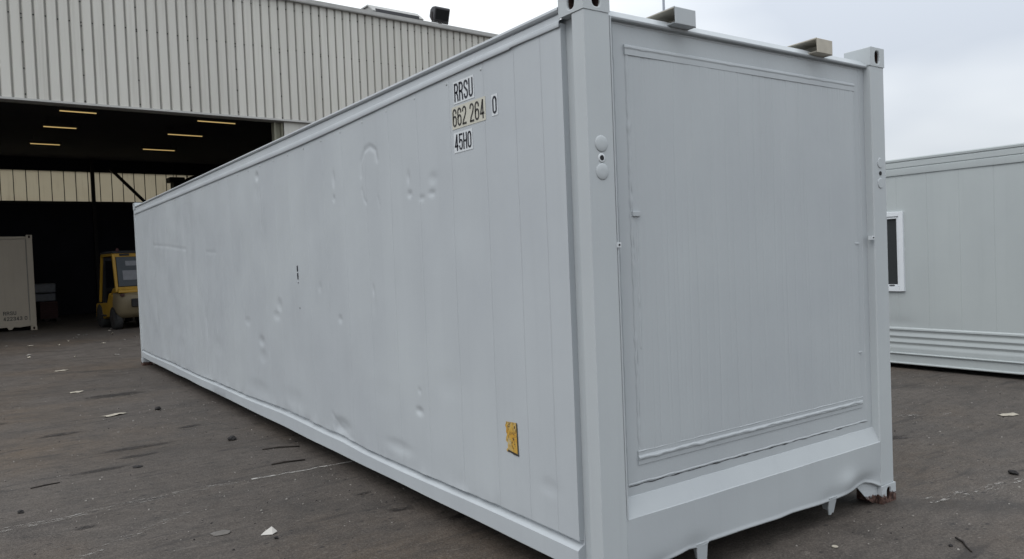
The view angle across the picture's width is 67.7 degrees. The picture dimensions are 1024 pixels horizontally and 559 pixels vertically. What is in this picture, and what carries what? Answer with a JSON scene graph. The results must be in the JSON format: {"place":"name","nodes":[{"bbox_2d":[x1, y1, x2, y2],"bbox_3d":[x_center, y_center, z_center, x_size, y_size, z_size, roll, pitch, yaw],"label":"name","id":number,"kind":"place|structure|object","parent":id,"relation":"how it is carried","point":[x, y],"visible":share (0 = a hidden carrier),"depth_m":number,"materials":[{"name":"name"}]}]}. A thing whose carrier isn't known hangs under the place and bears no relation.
{"place":"outdoors","nodes":[
{"label":"outdoors","id":0,"kind":"place"},
{"bbox_2d":[35,283,60,321],"bbox_3d":[-17.182,0.842,28.063,0.864,1.377,0.900,-4,2,-39],"label":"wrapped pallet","id":1,"kind":"object","parent":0,"point":[46,304],"visible":0.9,"depth_m":27.77,"materials":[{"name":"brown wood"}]},
{"bbox_2d":[0,0,497,316],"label":"warehouse","id":2,"kind":"structure","parent":0,"point":[137,74],"depth_m":22.92,"materials":[{"name":"grey metal"}]},
{"bbox_2d":[28,136,61,144],"bbox_3d":[-16.120,-4.812,26.355,0.986,0.314,0.100,-4,2,-38],"label":"strip light","id":3,"kind":"object","parent":2,"relation":"hanging from","point":[45,143],"visible":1,"depth_m":26.32,"materials":[{"name":"metal"}]},
{"bbox_2d":[41,117,77,128],"bbox_3d":[-13.900,-4.816,23.470,0.986,0.314,0.100,-4,2,-38],"label":"strip light","id":4,"kind":"object","parent":2,"relation":"hanging from","point":[73,126],"visible":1,"depth_m":23.45,"materials":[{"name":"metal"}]},
{"bbox_2d":[57,107,98,113],"bbox_3d":[-11.785,-4.689,20.732,0.986,0.314,0.100,-4,2,-38],"label":"strip light","id":5,"kind":"object","parent":2,"relation":"hanging from","point":[63,109],"visible":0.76,"depth_m":20.70,"materials":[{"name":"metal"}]},
{"bbox_2d":[141,141,176,150],"bbox_3d":[-13.223,-4.992,28.584,1.232,0.314,0.100,-4,2,-38],"label":"strip light","id":6,"kind":"object","parent":2,"relation":"hanging from","point":[157,148],"visible":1,"depth_m":28.53,"materials":[{"name":"metal"}]},
{"bbox_2d":[166,161,203,188],"bbox_3d":[-14.017,-4.691,34.534,2.921,1.200,0.660,-4,2,-38],"label":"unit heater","id":7,"kind":"object","parent":2,"relation":"hanging from","point":[173,181],"visible":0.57,"depth_m":33.69,"materials":[{"name":"metal"}]},
{"bbox_2d":[165,125,204,136],"bbox_3d":[-11.003,-4.996,25.700,1.232,0.314,0.100,-4,2,-38],"label":"strip light","id":8,"kind":"object","parent":2,"relation":"hanging from","point":[183,133],"visible":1,"depth_m":25.65,"materials":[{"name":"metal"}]},
{"bbox_2d":[195,117,237,123],"bbox_3d":[-8.888,-4.870,22.961,1.232,0.314,0.100,-4,2,-38],"label":"strip light","id":9,"kind":"object","parent":2,"relation":"hanging from","point":[216,120],"visible":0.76,"depth_m":22.93,"materials":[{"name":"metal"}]},
{"bbox_2d":[430,6,449,24],"bbox_3d":[-2.387,-8.720,25.301,0.620,0.546,0.398,-4,2,-38],"label":"floodlight","id":10,"kind":"object","parent":2,"relation":"attached to","point":[439,15],"visible":1,"depth_m":25.16,"materials":[{"name":"black metal"}]},
{"bbox_2d":[0,313,1023,558],"bbox_3d":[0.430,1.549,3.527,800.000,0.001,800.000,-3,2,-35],"label":"ground","id":11,"kind":"structure","parent":0,"point":[184,463],"depth_m":5.75,"materials":[{"name":"grey asphalt"}]},
{"bbox_2d":[0,235,36,329],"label":"shipping container","id":12,"kind":"object","parent":11,"relation":"on","point":[17,298],"visible":1,"depth_m":23.48,"materials":[{"name":"grey metal"}]},
{"bbox_2d":[30,482,59,488],"bbox_3d":[-3.708,1.634,6.067,0.203,0.012,0.015,-4,2,-43],"label":"stick","id":13,"kind":"object","parent":11,"relation":"on","point":[44,485],"visible":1,"depth_m":6.06,"materials":[{"name":"brown wood"}]},
{"bbox_2d":[95,392,133,397],"bbox_3d":[-5.446,1.578,10.403,1.200,0.001,0.600,-4,2,-39],"label":"oil stain","id":14,"kind":"object","parent":11,"relation":"on","point":[111,395],"visible":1,"depth_m":10.40,"materials":[{"name":"black"}]},
{"bbox_2d":[106,412,125,416],"bbox_3d":[-4.658,1.580,8.954,0.117,0.015,0.250,-1,2,35],"label":"paper scrap","id":15,"kind":"object","parent":11,"relation":"on","point":[115,414],"visible":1,"depth_m":8.95,"materials":[{"name":"white paper"}]},
{"bbox_2d":[96,248,139,328],"bbox_3d":[-12.155,0.253,23.855,1.415,2.400,3.832,-4,2,-42],"label":"forklift","id":16,"kind":"object","parent":11,"relation":"on","point":[117,307],"visible":0.59,"depth_m":22.50,"materials":[{"name":"yellow paint"}]},
{"bbox_2d":[116,257,136,285],"bbox_3d":[-11.160,-0.254,22.724,1.080,0.860,0.180,-4,2,-42],"label":"rear window","id":17,"kind":"structure","parent":16,"relation":"in","point":[126,266],"depth_m":22.53,"materials":[{"name":"clear glass"}]},
{"bbox_2d":[0,482,236,531],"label":"painted line","id":18,"kind":"object","parent":11,"relation":"on","point":[96,509],"visible":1,"depth_m":5.28,"materials":[{"name":"grey paint"}]},
{"bbox_2d":[110,442,166,451],"bbox_3d":[-3.583,1.596,7.253,1.100,0.001,0.260,-3,2,-33],"label":"oil stain","id":19,"kind":"object","parent":11,"relation":"on","point":[135,448],"visible":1,"depth_m":7.23,"materials":[{"name":"black"}]},
{"bbox_2d":[211,530,229,535],"bbox_3d":[-1.839,1.597,4.811,0.121,0.015,0.090,-3,2,-27],"label":"stone","id":20,"kind":"object","parent":11,"relation":"on","point":[220,532],"visible":1,"depth_m":4.80,"materials":[{"name":"grey stone"}]},
{"bbox_2d":[227,435,235,439],"bbox_3d":[-2.718,1.540,7.430,0.084,0.046,0.100,-2,2,-2],"label":"stone","id":21,"kind":"object","parent":11,"relation":"on","point":[233,437],"visible":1,"depth_m":7.40,"materials":[{"name":"black stone"}]},
{"bbox_2d":[261,526,276,534],"bbox_3d":[-1.515,1.568,4.761,0.100,0.039,0.047,-3,2,-30],"label":"paper scrap","id":22,"kind":"object","parent":11,"relation":"on","point":[271,530],"visible":1,"depth_m":4.76,"materials":[{"name":"white paper"}]},
{"bbox_2d":[262,446,299,449],"bbox_3d":[-2.121,1.541,7.013,0.329,0.016,0.042,-3,2,-11],"label":"stick","id":23,"kind":"object","parent":11,"relation":"on","point":[279,447],"visible":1,"depth_m":7.02,"materials":[{"name":"brown wood"}]},
{"bbox_2d":[271,459,304,464],"bbox_3d":[-1.901,1.548,6.489,0.276,0.017,0.029,-3,2,-24],"label":"stick","id":24,"kind":"object","parent":11,"relation":"on","point":[288,461],"visible":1,"depth_m":6.49,"materials":[{"name":"brown wood"}]},
{"bbox_2d":[252,461,352,478],"bbox_3d":[-1.444,1.536,6.379,1.423,0.001,0.047,-3,2,-32],"label":"painted line","id":25,"kind":"object","parent":11,"relation":"on","point":[303,470],"visible":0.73,"depth_m":6.21,"materials":[{"name":"grey paint"}]},
{"bbox_2d":[0,369,1022,558],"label":"grit","id":26,"kind":"object","parent":11,"relation":"on","point":[357,476],"visible":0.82,"depth_m":5.92,"materials":[{"name":"grey gravel"}]},
{"bbox_2d":[133,0,895,558],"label":"shipping container","id":27,"kind":"object","parent":11,"relation":"on","point":[581,280],"visible":1,"depth_m":4.31,"materials":[{"name":"white metal"}]},
{"bbox_2d":[885,143,1023,374],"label":"office container","id":28,"kind":"object","parent":11,"relation":"on","point":[955,232],"visible":0.32,"depth_m":9.42,"materials":[{"name":"white metal"}]},
{"bbox_2d":[887,211,904,290],"bbox_3d":[4.819,-0.369,10.412,0.082,1.045,1.080,-3,2,-35],"label":"window","id":29,"kind":"structure","parent":28,"relation":"in","point":[895,225],"depth_m":10.05,"materials":[{"name":"grey"}]},
{"bbox_2d":[955,537,971,551],"bbox_3d":[2.466,1.441,4.157,0.025,0.015,0.189,-2,2,6],"label":"twig","id":30,"kind":"object","parent":11,"relation":"on","point":[964,543],"visible":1,"depth_m":4.17,"materials":[{"name":"brown wood"}]},
{"bbox_2d":[927,478,1020,502],"bbox_3d":[3.407,1.378,5.191,1.640,0.001,0.116,-3,2,-22],"label":"painted line","id":31,"kind":"object","parent":11,"relation":"on","point":[943,499],"visible":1,"depth_m":5.02,"materials":[{"name":"grey paint"}]},
{"bbox_2d":[998,412,1018,415],"bbox_3d":[4.653,1.265,7.167,0.167,0.015,0.099,-2,2,-5],"label":"paper scrap","id":32,"kind":"object","parent":11,"relation":"on","point":[1008,414],"visible":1,"depth_m":7.16,"materials":[{"name":"white paper"}]},
{"bbox_2d":[1008,470,1018,474],"bbox_3d":[3.533,1.358,5.382,0.060,0.032,0.059,-2,2,22],"label":"stone","id":33,"kind":"object","parent":11,"relation":"on","point":[1014,472],"visible":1,"depth_m":5.37,"materials":[{"name":"black stone"}]},
{"bbox_2d":[316,0,1023,160],"label":"sky","id":34,"kind":"structure","parent":0,"point":[953,70],"materials":[{"name":"white"}]}
]}

